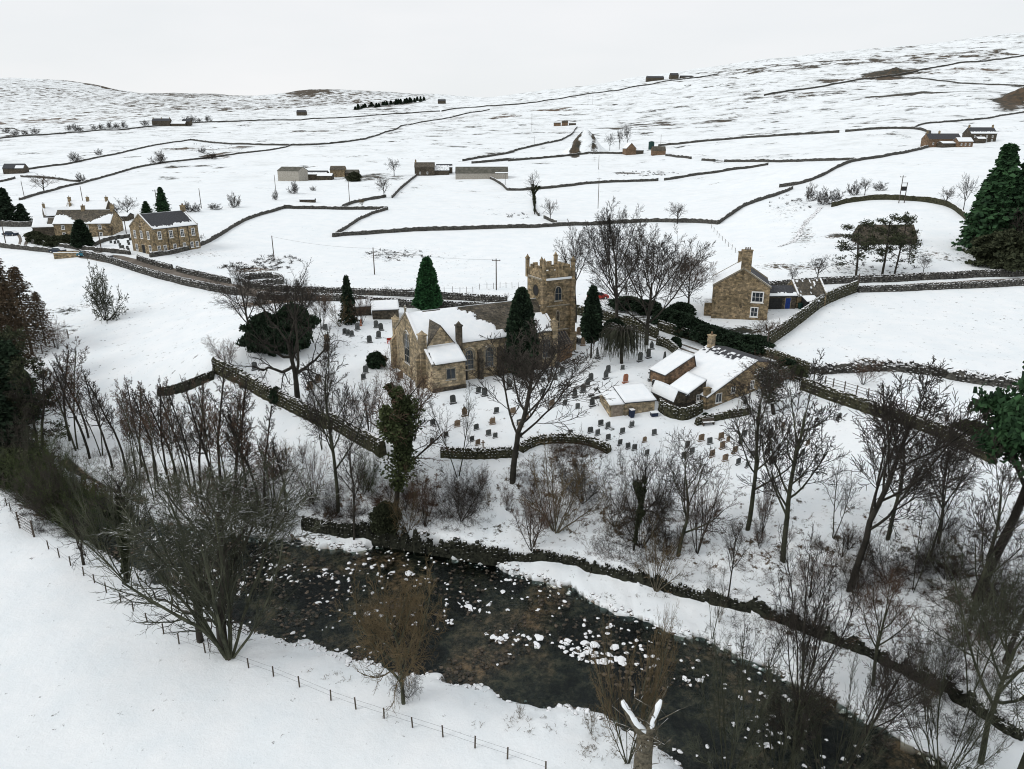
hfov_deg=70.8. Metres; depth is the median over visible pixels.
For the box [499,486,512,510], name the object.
willow shrub
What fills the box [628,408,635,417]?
wheelie bin
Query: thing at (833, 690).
shrub
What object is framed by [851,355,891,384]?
willow shrub
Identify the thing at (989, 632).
shrub
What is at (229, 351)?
willow shrub
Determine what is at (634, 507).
shrub
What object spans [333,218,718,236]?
stone wall
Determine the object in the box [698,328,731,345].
laurel bush
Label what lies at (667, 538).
willow shrub
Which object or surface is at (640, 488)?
ivy clad tree
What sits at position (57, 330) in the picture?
willow shrub
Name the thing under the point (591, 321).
cypress tree
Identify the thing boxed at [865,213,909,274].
pine tree
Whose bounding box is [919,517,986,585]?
shrub
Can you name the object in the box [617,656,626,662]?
river rock
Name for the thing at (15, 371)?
tree
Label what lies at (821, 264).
field tree
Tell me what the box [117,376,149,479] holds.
alder tree
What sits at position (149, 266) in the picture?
road
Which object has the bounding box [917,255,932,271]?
field tree
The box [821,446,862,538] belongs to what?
bare tree
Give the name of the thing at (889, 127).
stone wall
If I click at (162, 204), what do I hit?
spruce tree
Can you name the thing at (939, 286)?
stone wall
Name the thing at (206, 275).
stone wall
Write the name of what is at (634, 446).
gravestone
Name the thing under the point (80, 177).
bush
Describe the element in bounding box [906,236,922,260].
field tree
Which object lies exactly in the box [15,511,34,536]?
field gate
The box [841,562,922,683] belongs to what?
bare tree
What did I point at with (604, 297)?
parked car
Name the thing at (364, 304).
shed
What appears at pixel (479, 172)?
long barn
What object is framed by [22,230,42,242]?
evergreen bush
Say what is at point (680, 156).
stone wall
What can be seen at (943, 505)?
bare tree
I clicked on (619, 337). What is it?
weeping tree
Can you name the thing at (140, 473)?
shrub
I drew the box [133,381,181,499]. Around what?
alder tree
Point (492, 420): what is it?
gravestone
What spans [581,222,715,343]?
bare tree
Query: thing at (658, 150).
outhouse
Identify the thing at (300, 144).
stone wall
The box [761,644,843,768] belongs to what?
bare tree
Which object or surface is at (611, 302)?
laurel bush
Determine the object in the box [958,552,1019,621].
shrub
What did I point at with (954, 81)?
stone wall
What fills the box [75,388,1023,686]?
bracken
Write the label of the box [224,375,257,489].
alder tree
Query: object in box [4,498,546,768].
wire fence
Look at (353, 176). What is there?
evergreen bush
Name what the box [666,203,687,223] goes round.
field tree
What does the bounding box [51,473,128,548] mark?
shrub
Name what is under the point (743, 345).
laurel bush
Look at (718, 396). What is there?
window
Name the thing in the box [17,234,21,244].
path
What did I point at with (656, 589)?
shrub
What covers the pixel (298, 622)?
river cobbles
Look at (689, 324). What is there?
laurel bush
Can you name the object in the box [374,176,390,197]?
field tree
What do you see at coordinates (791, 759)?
willow tree
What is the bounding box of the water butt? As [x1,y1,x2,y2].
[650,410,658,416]
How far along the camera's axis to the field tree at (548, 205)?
254.94 m
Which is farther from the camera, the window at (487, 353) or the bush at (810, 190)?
the bush at (810, 190)
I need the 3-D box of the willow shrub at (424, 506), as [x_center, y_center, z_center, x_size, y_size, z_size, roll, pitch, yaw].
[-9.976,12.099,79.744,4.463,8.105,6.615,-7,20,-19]
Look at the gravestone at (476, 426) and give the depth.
90.79 m
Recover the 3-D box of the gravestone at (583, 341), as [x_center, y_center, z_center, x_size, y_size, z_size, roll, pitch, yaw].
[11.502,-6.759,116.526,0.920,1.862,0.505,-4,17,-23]
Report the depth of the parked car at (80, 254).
182.16 m
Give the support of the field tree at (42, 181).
on the ground
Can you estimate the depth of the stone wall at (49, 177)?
389.31 m
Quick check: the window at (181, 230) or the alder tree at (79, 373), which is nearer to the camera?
the alder tree at (79, 373)
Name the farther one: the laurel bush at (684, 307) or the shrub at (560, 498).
the laurel bush at (684, 307)
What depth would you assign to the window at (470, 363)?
102.80 m
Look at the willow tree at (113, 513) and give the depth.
68.32 m
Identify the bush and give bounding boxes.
[9,130,19,135]
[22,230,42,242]
[28,126,40,133]
[30,234,48,244]
[41,235,57,246]
[54,234,70,245]
[67,152,83,161]
[71,123,79,130]
[75,172,85,181]
[82,259,129,323]
[147,150,167,163]
[184,200,194,211]
[189,203,200,211]
[199,151,218,158]
[208,203,221,209]
[227,193,240,207]
[267,386,280,403]
[271,190,277,199]
[286,179,299,193]
[344,171,361,181]
[365,351,387,368]
[368,500,401,535]
[603,317,625,336]
[607,295,643,310]
[628,299,661,314]
[650,308,679,323]
[661,312,698,326]
[667,301,696,314]
[670,336,681,347]
[673,317,709,337]
[689,323,721,344]
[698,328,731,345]
[715,331,743,350]
[732,334,773,354]
[746,334,776,354]
[775,358,799,372]
[787,365,809,380]
[804,180,817,200]
[814,186,835,204]
[830,187,847,200]
[846,179,862,194]
[872,181,888,190]
[943,418,987,435]
[962,228,1023,271]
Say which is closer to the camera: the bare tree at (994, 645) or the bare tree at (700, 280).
the bare tree at (994, 645)
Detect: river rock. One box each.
[405,570,412,576]
[534,634,543,641]
[534,642,539,648]
[578,653,584,660]
[581,641,589,645]
[584,646,592,653]
[590,641,598,648]
[610,644,618,650]
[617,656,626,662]
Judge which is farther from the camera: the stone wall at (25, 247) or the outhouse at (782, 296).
the stone wall at (25, 247)
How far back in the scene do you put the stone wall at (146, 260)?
175.25 m
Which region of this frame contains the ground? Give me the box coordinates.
[0,32,1023,768]
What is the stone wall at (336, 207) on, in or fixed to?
on the ground
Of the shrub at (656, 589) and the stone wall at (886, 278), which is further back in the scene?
the stone wall at (886, 278)
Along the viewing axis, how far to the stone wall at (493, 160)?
466.05 m
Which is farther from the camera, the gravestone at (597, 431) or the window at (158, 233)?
the window at (158, 233)
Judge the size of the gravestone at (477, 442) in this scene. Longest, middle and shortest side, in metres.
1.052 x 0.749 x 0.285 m
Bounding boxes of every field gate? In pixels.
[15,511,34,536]
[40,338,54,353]
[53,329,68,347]
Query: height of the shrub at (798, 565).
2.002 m
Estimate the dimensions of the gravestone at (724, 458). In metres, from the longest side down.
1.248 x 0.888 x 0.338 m
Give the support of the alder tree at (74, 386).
on the ground
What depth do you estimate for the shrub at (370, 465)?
82.36 m
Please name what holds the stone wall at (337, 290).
on the ground
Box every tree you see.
[0,187,18,226]
[0,258,34,332]
[0,280,49,370]
[0,314,30,367]
[0,324,46,390]
[0,339,49,420]
[0,390,40,452]
[3,266,54,354]
[3,379,40,423]
[5,362,69,446]
[15,203,32,221]
[22,369,64,450]
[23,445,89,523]
[27,174,57,190]
[29,292,61,345]
[42,336,89,450]
[45,431,153,582]
[48,361,90,458]
[51,352,89,437]
[54,342,75,440]
[63,366,108,455]
[70,219,95,247]
[75,368,112,467]
[77,458,162,582]
[83,379,126,472]
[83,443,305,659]
[105,224,116,234]
[109,378,142,480]
[112,385,161,497]
[113,203,125,212]
[114,196,139,212]
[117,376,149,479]
[122,386,163,485]
[125,529,255,658]
[132,381,150,467]
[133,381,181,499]
[136,387,179,490]
[139,201,153,213]
[144,378,174,478]
[153,187,171,212]
[153,377,192,494]
[155,387,188,480]
[159,386,200,505]
[179,374,219,501]
[185,379,224,500]
[190,379,212,494]
[202,362,234,502]
[203,262,270,323]
[205,374,249,497]
[217,403,259,498]
[219,407,259,505]
[224,259,347,402]
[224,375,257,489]
[225,377,253,507]
[235,310,299,356]
[244,430,282,513]
[253,278,301,312]
[256,396,277,506]
[262,440,302,521]
[272,301,321,354]
[283,271,324,307]
[294,323,378,512]
[303,354,332,449]
[317,347,338,410]
[328,428,371,539]
[330,553,449,718]
[337,275,359,325]
[356,362,459,508]
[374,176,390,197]
[381,346,427,440]
[384,157,399,175]
[411,256,443,310]
[425,381,477,477]
[467,317,618,484]
[504,286,539,374]
[524,170,540,213]
[541,198,557,218]
[553,219,595,322]
[575,195,657,318]
[580,285,604,357]
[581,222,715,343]
[587,599,681,763]
[596,322,648,363]
[604,133,614,145]
[612,681,687,768]
[617,127,624,148]
[623,125,632,141]
[626,443,668,550]
[659,426,741,556]
[660,246,718,302]
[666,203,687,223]
[680,618,788,768]
[702,559,728,638]
[715,353,828,530]
[721,517,753,596]
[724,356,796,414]
[729,349,851,562]
[730,603,796,723]
[744,643,825,768]
[750,317,784,334]
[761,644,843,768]
[773,627,892,768]
[787,267,801,278]
[808,254,835,277]
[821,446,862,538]
[835,219,886,275]
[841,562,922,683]
[845,638,942,768]
[846,355,994,591]
[860,179,873,194]
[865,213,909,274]
[867,406,945,540]
[887,211,922,273]
[888,618,1013,768]
[901,419,988,537]
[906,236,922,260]
[906,473,949,592]
[912,530,1023,763]
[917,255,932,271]
[918,430,977,553]
[937,187,954,200]
[941,565,1023,695]
[948,435,1023,628]
[951,143,1022,253]
[956,172,978,209]
[956,179,984,246]
[968,361,1023,598]
[995,159,1023,232]
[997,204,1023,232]
[998,590,1023,768]
[1002,609,1023,662]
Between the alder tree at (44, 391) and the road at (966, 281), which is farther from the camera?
the road at (966, 281)
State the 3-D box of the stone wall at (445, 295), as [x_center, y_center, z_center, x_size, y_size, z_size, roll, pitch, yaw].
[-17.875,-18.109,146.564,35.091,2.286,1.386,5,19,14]
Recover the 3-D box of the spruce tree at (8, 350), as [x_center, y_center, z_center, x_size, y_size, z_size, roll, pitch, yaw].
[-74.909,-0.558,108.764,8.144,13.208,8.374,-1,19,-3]
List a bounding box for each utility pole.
[492,259,499,289]
[898,175,907,202]
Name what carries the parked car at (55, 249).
on the ground
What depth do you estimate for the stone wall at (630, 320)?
127.27 m
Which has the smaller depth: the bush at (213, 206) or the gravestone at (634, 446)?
the gravestone at (634, 446)
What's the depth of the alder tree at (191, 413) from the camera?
81.99 m
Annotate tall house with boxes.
[703,247,771,320]
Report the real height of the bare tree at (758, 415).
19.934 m
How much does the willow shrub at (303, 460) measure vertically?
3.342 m
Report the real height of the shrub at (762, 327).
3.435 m
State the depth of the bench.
92.45 m
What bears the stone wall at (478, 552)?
on the ground
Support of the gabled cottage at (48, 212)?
on the ground
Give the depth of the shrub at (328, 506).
81.90 m
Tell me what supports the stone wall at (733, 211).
on the ground
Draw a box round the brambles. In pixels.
[0,421,1023,748]
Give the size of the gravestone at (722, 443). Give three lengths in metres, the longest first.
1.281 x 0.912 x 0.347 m
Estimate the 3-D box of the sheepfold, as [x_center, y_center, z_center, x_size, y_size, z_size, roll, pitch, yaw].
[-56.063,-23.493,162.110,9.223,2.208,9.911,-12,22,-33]
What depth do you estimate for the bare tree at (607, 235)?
122.96 m
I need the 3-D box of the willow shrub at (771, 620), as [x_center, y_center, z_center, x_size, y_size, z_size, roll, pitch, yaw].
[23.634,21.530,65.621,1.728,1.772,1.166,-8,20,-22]
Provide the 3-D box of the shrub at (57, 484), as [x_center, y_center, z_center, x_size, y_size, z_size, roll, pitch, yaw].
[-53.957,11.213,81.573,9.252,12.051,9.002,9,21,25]
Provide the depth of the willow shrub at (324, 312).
119.73 m
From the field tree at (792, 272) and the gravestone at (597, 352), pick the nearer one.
the gravestone at (597, 352)
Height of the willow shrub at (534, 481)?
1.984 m
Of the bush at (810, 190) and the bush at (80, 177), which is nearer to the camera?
the bush at (810, 190)
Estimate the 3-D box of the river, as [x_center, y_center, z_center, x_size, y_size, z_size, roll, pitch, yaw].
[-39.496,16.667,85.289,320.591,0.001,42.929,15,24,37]
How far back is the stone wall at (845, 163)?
335.95 m
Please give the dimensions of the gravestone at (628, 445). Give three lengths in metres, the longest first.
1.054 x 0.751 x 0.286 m
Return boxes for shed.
[299,198,315,202]
[354,299,370,315]
[371,299,398,319]
[651,372,706,408]
[801,295,819,310]
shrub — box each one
[0,407,46,462]
[0,409,72,501]
[0,422,88,530]
[0,445,77,509]
[0,447,58,495]
[18,453,112,526]
[38,315,66,348]
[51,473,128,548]
[55,495,97,568]
[118,460,156,491]
[144,461,157,481]
[163,459,186,493]
[170,461,225,518]
[188,461,206,488]
[192,451,271,503]
[201,336,239,362]
[224,456,284,531]
[267,291,289,307]
[270,438,295,466]
[286,434,332,500]
[292,441,310,462]
[303,289,329,328]
[305,484,344,521]
[315,291,333,310]
[323,296,353,327]
[337,436,382,495]
[345,370,390,431]
[349,292,372,323]
[360,472,379,490]
[380,476,394,498]
[382,481,429,536]
[385,662,424,701]
[399,479,411,509]
[401,479,426,507]
[403,462,441,526]
[404,413,435,473]
[428,456,493,524]
[466,483,482,497]
[469,461,488,490]
[482,486,491,504]
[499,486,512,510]
[509,480,562,551]
[513,429,604,534]
[516,700,524,718]
[519,478,544,504]
[527,475,541,489]
[535,501,554,526]
[552,422,617,511]
[559,506,572,530]
[581,705,596,739]
[593,472,634,528]
[601,428,691,557]
[601,512,625,537]
[631,514,687,594]
[646,488,669,511]
[646,527,687,555]
[648,475,672,504]
[654,532,666,550]
[681,459,734,553]
[689,498,708,524]
[725,519,741,535]
[751,523,767,548]
[752,319,776,334]
[753,517,765,543]
[755,469,782,529]
[755,497,776,522]
[757,517,864,704]
[765,610,779,627]
[771,597,786,622]
[785,599,820,637]
[788,528,796,541]
[793,547,843,597]
[797,553,808,569]
[810,533,825,549]
[813,605,838,630]
[813,682,839,713]
[830,520,864,549]
[832,527,860,556]
[834,549,855,572]
[835,544,879,602]
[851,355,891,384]
[851,517,930,590]
[886,607,979,714]
[907,548,937,578]
[914,540,939,563]
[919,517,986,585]
[919,678,936,711]
[928,408,966,423]
[929,534,956,553]
[937,635,953,654]
[941,551,974,580]
[943,510,968,542]
[945,579,973,609]
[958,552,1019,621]
[963,630,983,649]
[972,613,994,643]
[974,638,992,663]
[979,540,1023,637]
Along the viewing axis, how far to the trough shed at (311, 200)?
287.52 m
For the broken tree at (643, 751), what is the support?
on the ground
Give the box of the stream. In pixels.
[777,207,822,246]
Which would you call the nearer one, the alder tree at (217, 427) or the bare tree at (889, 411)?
the bare tree at (889, 411)
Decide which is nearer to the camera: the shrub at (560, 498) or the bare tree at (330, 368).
the shrub at (560, 498)
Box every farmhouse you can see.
[52,203,123,236]
[66,195,133,220]
[152,117,191,125]
[414,159,434,175]
[920,131,973,147]
[962,125,997,142]
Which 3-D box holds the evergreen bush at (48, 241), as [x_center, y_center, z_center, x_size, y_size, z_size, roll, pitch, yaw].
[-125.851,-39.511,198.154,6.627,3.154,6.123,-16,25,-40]
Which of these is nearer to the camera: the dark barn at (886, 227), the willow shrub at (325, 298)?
the willow shrub at (325, 298)
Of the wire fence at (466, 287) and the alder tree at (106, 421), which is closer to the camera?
the alder tree at (106, 421)
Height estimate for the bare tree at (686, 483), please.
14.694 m
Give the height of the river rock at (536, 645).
0.350 m
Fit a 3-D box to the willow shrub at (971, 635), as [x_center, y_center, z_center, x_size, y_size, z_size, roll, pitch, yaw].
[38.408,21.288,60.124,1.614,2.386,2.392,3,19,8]
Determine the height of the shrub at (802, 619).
4.122 m
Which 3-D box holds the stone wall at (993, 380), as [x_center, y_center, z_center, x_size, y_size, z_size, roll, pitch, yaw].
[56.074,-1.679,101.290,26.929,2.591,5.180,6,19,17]
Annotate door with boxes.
[612,405,622,416]
[785,298,790,308]
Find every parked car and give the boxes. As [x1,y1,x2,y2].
[2,230,18,235]
[48,247,66,252]
[76,250,93,256]
[598,291,608,298]
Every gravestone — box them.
[251,361,257,370]
[349,330,354,336]
[354,322,360,330]
[361,373,366,379]
[362,365,368,373]
[366,335,372,342]
[373,320,377,327]
[375,330,381,338]
[378,323,383,330]
[449,394,456,404]
[454,419,460,427]
[462,407,467,416]
[473,423,479,430]
[475,386,481,393]
[475,439,480,445]
[481,387,487,396]
[485,429,491,436]
[489,417,495,424]
[492,432,497,438]
[493,407,499,413]
[506,378,511,389]
[510,407,516,414]
[580,337,585,345]
[580,385,586,393]
[585,377,589,387]
[589,398,595,407]
[594,429,600,435]
[595,349,599,358]
[602,369,608,379]
[605,433,610,440]
[606,365,610,372]
[622,373,628,383]
[625,442,630,449]
[629,421,634,427]
[631,444,637,450]
[637,352,642,362]
[645,348,651,358]
[650,341,654,349]
[651,428,657,435]
[697,433,704,441]
[706,437,712,444]
[708,449,715,457]
[717,431,724,439]
[719,440,725,449]
[721,453,728,461]
[735,457,741,465]
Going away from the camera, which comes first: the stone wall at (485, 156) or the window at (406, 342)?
the window at (406, 342)
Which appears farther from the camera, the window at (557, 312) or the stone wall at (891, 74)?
the stone wall at (891, 74)
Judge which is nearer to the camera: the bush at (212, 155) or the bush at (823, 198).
the bush at (823, 198)
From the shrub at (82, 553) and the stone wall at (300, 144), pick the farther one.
the stone wall at (300, 144)
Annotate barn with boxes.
[2,163,28,173]
[277,167,307,180]
[296,110,306,115]
[308,170,333,179]
[330,166,359,176]
[435,164,452,174]
[438,99,445,103]
[455,167,507,178]
[646,76,663,81]
[669,73,691,79]
[787,278,827,307]
[852,224,917,244]
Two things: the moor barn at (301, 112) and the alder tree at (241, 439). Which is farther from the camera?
the moor barn at (301, 112)
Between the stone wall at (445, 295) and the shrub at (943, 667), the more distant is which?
the stone wall at (445, 295)
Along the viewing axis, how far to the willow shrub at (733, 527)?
74.95 m
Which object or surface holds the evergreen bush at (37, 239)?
on the ground
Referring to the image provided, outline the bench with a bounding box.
[702,417,714,425]
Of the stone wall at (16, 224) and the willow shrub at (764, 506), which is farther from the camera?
the stone wall at (16, 224)
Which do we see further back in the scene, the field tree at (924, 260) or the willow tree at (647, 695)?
the field tree at (924, 260)
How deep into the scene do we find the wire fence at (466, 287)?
151.75 m
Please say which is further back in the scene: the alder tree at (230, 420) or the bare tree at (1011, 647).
the alder tree at (230, 420)
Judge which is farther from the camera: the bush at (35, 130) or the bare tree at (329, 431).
the bush at (35, 130)
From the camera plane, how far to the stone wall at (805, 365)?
107.43 m
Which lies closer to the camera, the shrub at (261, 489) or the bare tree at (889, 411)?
the bare tree at (889, 411)
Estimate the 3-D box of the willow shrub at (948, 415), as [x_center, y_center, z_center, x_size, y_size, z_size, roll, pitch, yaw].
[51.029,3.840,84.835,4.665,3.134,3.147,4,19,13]
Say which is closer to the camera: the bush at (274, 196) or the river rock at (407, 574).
the river rock at (407, 574)
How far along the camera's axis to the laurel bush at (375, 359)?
107.62 m
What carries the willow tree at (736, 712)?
on the ground
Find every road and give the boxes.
[79,252,279,296]
[880,278,1019,285]
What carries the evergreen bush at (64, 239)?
on the ground
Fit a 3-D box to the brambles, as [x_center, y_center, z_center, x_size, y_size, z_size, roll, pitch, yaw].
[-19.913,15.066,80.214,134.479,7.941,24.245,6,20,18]
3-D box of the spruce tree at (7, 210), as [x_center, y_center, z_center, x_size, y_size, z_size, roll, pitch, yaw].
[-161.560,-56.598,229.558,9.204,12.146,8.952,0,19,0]
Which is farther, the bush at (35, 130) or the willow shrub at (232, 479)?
the bush at (35, 130)
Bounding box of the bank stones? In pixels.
[99,509,953,767]
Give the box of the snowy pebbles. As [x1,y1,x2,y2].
[151,536,913,768]
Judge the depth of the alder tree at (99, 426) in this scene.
99.16 m
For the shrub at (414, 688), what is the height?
4.247 m
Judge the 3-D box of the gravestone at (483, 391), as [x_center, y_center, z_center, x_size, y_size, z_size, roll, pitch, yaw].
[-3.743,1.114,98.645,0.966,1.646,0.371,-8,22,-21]
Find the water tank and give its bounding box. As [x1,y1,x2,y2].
[648,141,653,149]
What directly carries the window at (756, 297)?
in the tall house
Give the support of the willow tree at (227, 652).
on the ground
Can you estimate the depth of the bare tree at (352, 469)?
77.87 m
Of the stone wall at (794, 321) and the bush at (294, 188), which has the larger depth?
the bush at (294, 188)
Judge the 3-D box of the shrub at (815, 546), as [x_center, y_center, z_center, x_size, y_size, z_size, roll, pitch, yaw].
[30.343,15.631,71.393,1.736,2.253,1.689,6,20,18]
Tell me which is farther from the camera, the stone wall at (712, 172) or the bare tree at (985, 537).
the stone wall at (712, 172)
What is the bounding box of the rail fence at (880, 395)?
[825,376,949,420]
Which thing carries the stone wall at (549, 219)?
on the ground
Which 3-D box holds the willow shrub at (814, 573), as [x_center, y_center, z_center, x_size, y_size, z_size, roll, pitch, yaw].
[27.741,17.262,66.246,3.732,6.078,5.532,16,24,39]
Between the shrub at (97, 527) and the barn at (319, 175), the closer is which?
the shrub at (97, 527)
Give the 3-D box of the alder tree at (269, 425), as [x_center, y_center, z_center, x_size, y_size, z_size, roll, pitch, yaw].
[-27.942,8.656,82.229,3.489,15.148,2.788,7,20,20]
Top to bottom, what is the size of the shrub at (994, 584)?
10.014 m
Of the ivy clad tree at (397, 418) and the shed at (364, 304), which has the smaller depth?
the ivy clad tree at (397, 418)
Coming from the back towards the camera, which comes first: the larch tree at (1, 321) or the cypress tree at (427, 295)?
the cypress tree at (427, 295)
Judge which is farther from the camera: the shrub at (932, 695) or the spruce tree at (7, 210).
the spruce tree at (7, 210)
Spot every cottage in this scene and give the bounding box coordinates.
[31,217,54,235]
[42,201,71,217]
[622,143,643,154]
[649,331,772,409]
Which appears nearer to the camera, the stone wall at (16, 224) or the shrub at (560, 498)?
the shrub at (560, 498)
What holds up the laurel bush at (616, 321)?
on the ground
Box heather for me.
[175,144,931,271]
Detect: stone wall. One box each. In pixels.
[0,110,439,138]
[0,176,15,181]
[0,220,32,226]
[0,242,52,252]
[19,143,292,199]
[20,175,80,181]
[29,139,189,169]
[31,239,130,254]
[79,250,238,295]
[93,233,129,245]
[136,254,173,269]
[149,205,284,257]
[157,370,214,395]
[175,265,231,283]
[190,109,489,145]
[211,356,386,457]
[249,281,342,293]
[257,292,493,308]
[284,204,386,209]
[301,516,508,565]
[332,206,387,236]
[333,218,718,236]
[342,194,385,205]
[352,288,507,301]
[391,174,416,197]
[440,445,518,459]
[441,73,717,111]
[462,150,513,160]
[471,158,510,163]
[490,176,507,190]
[508,151,621,160]
[508,178,658,190]
[508,549,1023,740]
[510,127,576,151]
[519,432,611,453]
[543,215,556,222]
[577,304,658,338]
[656,335,680,352]
[657,320,704,343]
[658,130,839,145]
[658,398,703,420]
[664,162,768,180]
[665,154,691,158]
[694,407,750,425]
[701,158,715,161]
[718,186,792,223]
[724,159,765,161]
[760,346,811,372]
[763,280,857,342]
[764,55,1023,95]
[764,157,854,161]
[769,269,1023,284]
[779,145,928,187]
[800,378,994,463]
[809,359,1020,390]
[831,194,965,218]
[845,126,930,132]
[857,278,1023,292]
[891,76,1023,85]
[914,111,1023,126]
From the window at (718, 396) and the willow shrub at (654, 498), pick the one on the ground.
the willow shrub at (654, 498)
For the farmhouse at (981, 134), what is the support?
on the ground
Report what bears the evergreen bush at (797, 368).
on the ground
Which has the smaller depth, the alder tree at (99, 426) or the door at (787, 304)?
the alder tree at (99, 426)
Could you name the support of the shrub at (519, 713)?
on the ground
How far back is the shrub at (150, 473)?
94.68 m
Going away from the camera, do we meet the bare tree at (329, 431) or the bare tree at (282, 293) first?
the bare tree at (329, 431)
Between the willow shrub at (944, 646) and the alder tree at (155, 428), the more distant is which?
the alder tree at (155, 428)
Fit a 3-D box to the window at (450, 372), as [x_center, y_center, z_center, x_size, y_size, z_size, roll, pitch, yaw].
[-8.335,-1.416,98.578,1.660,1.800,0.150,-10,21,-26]
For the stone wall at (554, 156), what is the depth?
501.73 m
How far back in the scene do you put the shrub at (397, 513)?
78.82 m
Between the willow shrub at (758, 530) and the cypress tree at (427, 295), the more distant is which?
the cypress tree at (427, 295)
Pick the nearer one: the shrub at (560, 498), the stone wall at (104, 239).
the shrub at (560, 498)
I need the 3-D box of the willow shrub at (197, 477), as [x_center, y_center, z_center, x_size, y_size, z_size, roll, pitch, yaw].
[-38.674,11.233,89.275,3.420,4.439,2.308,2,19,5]
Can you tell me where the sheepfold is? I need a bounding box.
[242,272,284,285]
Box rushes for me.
[301,549,771,763]
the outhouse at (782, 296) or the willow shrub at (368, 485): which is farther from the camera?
the outhouse at (782, 296)
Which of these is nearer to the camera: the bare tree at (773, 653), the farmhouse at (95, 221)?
the bare tree at (773, 653)
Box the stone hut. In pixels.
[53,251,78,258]
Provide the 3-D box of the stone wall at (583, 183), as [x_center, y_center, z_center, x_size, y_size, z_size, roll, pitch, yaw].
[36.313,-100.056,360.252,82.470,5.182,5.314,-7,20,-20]
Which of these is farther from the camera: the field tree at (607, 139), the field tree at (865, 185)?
the field tree at (607, 139)
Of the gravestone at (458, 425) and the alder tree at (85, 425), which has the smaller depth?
the gravestone at (458, 425)
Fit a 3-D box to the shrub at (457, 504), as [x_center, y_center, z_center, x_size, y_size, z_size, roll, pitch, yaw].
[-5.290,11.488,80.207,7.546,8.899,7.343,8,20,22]
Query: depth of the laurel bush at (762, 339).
111.57 m
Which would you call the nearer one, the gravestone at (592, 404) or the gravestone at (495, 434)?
the gravestone at (495, 434)
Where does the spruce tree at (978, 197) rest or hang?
on the ground
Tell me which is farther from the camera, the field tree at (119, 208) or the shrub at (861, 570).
the field tree at (119, 208)
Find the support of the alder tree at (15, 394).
on the ground
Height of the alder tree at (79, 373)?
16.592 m
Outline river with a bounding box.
[49,480,877,768]
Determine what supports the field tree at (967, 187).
on the ground
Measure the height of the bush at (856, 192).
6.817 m
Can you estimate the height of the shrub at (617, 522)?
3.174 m
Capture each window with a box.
[157,231,161,239]
[169,230,172,237]
[180,229,184,236]
[404,333,409,365]
[446,367,456,380]
[464,349,474,370]
[484,347,493,367]
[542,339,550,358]
[554,286,561,301]
[556,311,559,327]
[715,393,721,403]
[750,291,763,303]
[750,307,758,317]
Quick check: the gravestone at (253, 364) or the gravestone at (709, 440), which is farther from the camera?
the gravestone at (253, 364)
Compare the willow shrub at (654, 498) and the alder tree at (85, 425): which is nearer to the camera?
the willow shrub at (654, 498)
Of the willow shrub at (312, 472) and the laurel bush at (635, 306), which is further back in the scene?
the laurel bush at (635, 306)
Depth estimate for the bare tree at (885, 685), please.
47.10 m
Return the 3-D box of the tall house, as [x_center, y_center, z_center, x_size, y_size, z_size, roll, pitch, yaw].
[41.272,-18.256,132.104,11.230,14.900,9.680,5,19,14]
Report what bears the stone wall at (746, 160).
on the ground
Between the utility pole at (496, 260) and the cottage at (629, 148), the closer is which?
the utility pole at (496, 260)
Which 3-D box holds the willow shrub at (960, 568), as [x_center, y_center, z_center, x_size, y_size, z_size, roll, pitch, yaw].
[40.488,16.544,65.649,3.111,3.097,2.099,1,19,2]
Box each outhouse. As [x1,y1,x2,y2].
[651,146,665,155]
[768,285,797,308]
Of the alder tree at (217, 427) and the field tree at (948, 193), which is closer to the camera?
the alder tree at (217, 427)
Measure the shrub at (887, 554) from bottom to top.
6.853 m
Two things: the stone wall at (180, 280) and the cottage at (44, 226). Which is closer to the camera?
the stone wall at (180, 280)
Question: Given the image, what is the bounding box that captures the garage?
[598,383,656,416]
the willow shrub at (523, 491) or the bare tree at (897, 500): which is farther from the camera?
the willow shrub at (523, 491)
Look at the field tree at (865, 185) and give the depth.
229.77 m
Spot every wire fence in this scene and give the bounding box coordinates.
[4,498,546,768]
[382,283,518,292]
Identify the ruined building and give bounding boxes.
[554,120,575,125]
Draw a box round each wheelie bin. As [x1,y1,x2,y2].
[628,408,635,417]
[797,303,803,308]
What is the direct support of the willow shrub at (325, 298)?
on the ground
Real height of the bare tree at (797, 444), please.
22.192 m
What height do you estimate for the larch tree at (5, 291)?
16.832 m
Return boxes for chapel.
[129,203,200,253]
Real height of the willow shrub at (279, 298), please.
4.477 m
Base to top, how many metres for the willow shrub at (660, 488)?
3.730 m
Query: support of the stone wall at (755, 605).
on the ground
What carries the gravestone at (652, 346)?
on the ground
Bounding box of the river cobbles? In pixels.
[105,521,894,768]
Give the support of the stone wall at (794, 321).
on the ground
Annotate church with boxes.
[390,252,576,392]
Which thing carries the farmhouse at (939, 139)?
on the ground
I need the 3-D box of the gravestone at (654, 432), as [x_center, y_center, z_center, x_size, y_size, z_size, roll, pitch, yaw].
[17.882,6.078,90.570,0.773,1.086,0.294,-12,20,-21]
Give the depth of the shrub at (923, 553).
67.63 m
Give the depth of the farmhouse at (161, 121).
921.91 m
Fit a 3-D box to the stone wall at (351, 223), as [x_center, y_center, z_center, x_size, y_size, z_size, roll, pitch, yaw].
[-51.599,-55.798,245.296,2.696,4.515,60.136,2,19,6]
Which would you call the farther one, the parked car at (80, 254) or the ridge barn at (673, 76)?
the ridge barn at (673, 76)
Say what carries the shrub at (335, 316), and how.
on the ground
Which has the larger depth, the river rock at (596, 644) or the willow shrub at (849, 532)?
the willow shrub at (849, 532)

